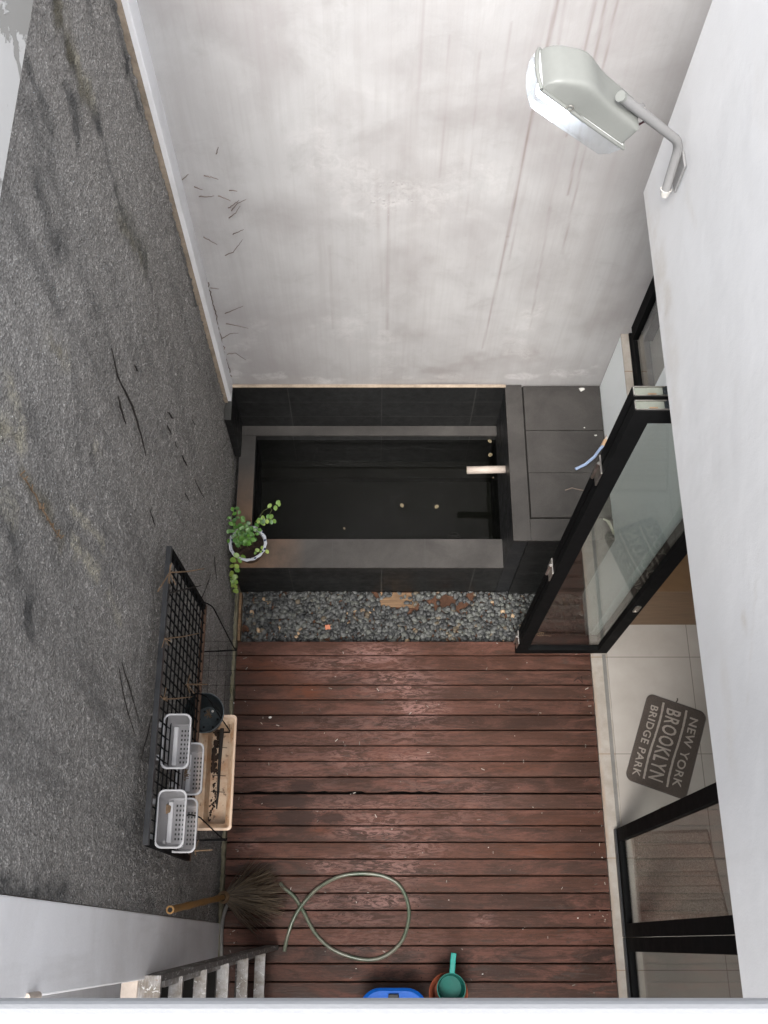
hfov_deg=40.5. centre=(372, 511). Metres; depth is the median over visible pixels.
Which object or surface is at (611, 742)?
door frame
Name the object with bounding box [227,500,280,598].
potted plant
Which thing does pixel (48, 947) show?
smooth wall
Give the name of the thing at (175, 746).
hanging basket
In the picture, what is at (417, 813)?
deck screws
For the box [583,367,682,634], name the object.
wall pier
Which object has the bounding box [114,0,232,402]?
wall pilaster
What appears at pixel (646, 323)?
side window
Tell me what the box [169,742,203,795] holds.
hanging basket
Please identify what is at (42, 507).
dead creeper
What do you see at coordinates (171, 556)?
trellis
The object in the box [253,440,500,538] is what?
water
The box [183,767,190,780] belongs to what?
dry straw
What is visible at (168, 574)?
dead twig
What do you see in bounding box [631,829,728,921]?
striped rug
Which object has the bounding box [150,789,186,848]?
hanging basket
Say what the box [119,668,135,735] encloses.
dead creeper
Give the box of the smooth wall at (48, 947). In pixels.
[0,895,219,997]
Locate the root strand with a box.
[208,282,231,376]
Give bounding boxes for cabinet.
[630,553,695,624]
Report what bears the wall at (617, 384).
on the ground
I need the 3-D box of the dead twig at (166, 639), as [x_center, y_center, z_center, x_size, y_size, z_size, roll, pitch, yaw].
[-0.819,0.551,4.487,0.032,0.579,0.231,6,68,2]
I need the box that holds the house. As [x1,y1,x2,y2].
[644,0,767,997]
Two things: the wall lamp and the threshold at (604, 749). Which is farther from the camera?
the threshold at (604, 749)
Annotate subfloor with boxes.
[161,670,613,997]
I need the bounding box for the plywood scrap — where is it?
[380,592,414,607]
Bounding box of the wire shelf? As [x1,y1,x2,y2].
[186,602,236,840]
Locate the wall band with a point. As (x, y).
(15, 16)
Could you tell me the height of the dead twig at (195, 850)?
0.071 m
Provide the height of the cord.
0.127 m
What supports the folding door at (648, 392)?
attached to the door frame
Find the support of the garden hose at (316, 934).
on the deck
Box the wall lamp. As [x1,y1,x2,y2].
[526,45,685,197]
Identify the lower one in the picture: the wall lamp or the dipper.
the dipper
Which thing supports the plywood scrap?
on the soil
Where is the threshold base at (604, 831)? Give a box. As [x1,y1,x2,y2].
[590,653,618,997]
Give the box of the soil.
[242,592,584,641]
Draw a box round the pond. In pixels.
[224,384,505,591]
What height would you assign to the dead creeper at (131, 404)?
0.648 m
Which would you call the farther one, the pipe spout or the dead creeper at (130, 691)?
the pipe spout
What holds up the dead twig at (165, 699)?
attached to the trellis
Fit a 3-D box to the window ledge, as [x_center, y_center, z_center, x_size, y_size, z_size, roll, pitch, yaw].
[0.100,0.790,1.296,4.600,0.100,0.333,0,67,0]
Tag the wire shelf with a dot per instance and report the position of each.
(209, 826)
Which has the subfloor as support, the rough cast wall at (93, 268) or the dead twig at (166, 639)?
the rough cast wall at (93, 268)
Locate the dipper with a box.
[437,953,465,997]
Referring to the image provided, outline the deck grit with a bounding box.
[230,643,612,985]
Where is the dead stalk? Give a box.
[211,728,226,808]
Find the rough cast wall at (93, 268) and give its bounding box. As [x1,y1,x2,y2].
[0,0,237,922]
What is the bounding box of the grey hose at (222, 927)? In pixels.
[219,904,227,955]
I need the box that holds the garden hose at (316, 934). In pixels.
[279,872,410,961]
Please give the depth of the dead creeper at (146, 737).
4.23 m
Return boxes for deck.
[223,642,617,997]
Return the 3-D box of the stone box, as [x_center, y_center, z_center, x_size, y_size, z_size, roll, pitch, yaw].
[1.139,-0.113,6.883,0.603,1.070,1.054,0,67,0]
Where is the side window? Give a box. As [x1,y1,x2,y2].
[628,275,659,385]
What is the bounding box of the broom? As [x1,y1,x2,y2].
[166,855,289,935]
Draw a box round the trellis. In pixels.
[142,546,206,860]
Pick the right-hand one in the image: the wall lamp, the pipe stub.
the wall lamp
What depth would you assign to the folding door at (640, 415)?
5.14 m
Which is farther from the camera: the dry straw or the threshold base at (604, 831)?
the threshold base at (604, 831)
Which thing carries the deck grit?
on the deck
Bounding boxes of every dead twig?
[157,563,204,591]
[160,689,191,700]
[161,633,198,647]
[167,585,201,600]
[185,675,207,693]
[194,840,212,854]
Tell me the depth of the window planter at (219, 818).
5.21 m
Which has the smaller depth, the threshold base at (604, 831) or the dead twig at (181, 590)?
the dead twig at (181, 590)
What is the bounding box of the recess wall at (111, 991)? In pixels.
[41,983,120,997]
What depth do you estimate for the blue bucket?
5.87 m
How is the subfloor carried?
on the ground
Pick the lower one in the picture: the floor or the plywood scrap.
the floor
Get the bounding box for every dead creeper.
[20,470,63,538]
[111,348,145,455]
[117,396,125,423]
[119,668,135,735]
[122,663,139,722]
[141,716,151,758]
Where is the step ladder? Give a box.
[120,945,278,997]
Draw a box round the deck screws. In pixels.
[232,644,600,977]
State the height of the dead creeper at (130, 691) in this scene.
0.386 m
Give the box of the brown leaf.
[164,804,170,813]
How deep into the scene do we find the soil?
7.12 m
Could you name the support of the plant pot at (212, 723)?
on the window planter at (219, 818)
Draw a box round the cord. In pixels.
[603,518,613,534]
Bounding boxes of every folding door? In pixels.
[513,386,683,647]
[515,400,686,652]
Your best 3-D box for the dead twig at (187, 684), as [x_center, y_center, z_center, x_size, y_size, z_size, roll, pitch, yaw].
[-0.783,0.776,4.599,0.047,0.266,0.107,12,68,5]
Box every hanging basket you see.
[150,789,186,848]
[156,714,191,768]
[163,798,197,852]
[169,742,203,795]
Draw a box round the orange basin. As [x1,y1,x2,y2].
[429,972,467,997]
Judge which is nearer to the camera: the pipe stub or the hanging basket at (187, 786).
the pipe stub
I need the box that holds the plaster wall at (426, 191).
[137,0,711,386]
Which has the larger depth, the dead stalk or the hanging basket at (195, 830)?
the dead stalk
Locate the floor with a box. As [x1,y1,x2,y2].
[607,625,742,997]
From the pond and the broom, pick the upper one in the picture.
the pond
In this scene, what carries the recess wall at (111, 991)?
on the ground
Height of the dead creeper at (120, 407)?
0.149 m
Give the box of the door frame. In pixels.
[602,654,619,827]
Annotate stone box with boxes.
[495,385,614,594]
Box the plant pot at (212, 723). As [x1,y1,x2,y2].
[184,693,223,732]
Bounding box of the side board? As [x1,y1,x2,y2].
[237,592,243,641]
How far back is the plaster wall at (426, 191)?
4.84 m
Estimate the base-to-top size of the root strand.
1.002 m
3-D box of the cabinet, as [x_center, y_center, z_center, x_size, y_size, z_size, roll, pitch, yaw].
[2.430,0.025,6.840,1.580,0.817,1.310,0,67,0]
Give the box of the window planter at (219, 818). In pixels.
[193,715,236,830]
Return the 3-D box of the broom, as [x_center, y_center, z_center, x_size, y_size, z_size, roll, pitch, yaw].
[-0.694,1.992,5.442,0.377,1.898,0.426,33,71,13]
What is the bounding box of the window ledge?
[0,998,767,1023]
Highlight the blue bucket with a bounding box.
[363,988,423,997]
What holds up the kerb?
on the subfloor
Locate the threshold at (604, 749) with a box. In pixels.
[591,653,631,997]
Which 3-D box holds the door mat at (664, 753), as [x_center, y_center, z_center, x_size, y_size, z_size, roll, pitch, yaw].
[1.887,1.482,6.668,0.395,0.017,0.618,19,69,8]
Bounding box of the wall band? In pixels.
[0,0,32,194]
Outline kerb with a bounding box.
[218,587,240,956]
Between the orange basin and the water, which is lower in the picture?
the orange basin
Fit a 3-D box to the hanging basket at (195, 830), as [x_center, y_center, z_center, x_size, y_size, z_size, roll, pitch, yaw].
[-0.812,1.345,4.448,0.143,0.132,0.224,0,67,0]
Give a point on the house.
(707, 222)
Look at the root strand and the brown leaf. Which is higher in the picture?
the root strand
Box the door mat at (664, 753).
[626,695,705,798]
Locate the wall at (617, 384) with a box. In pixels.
[600,334,633,438]
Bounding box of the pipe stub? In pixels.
[25,991,41,997]
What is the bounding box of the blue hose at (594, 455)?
[575,435,606,469]
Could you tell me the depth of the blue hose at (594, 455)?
6.37 m
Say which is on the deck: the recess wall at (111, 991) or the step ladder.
the step ladder
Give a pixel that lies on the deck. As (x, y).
(378, 663)
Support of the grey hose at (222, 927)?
on the deck
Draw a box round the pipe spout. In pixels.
[466,465,505,473]

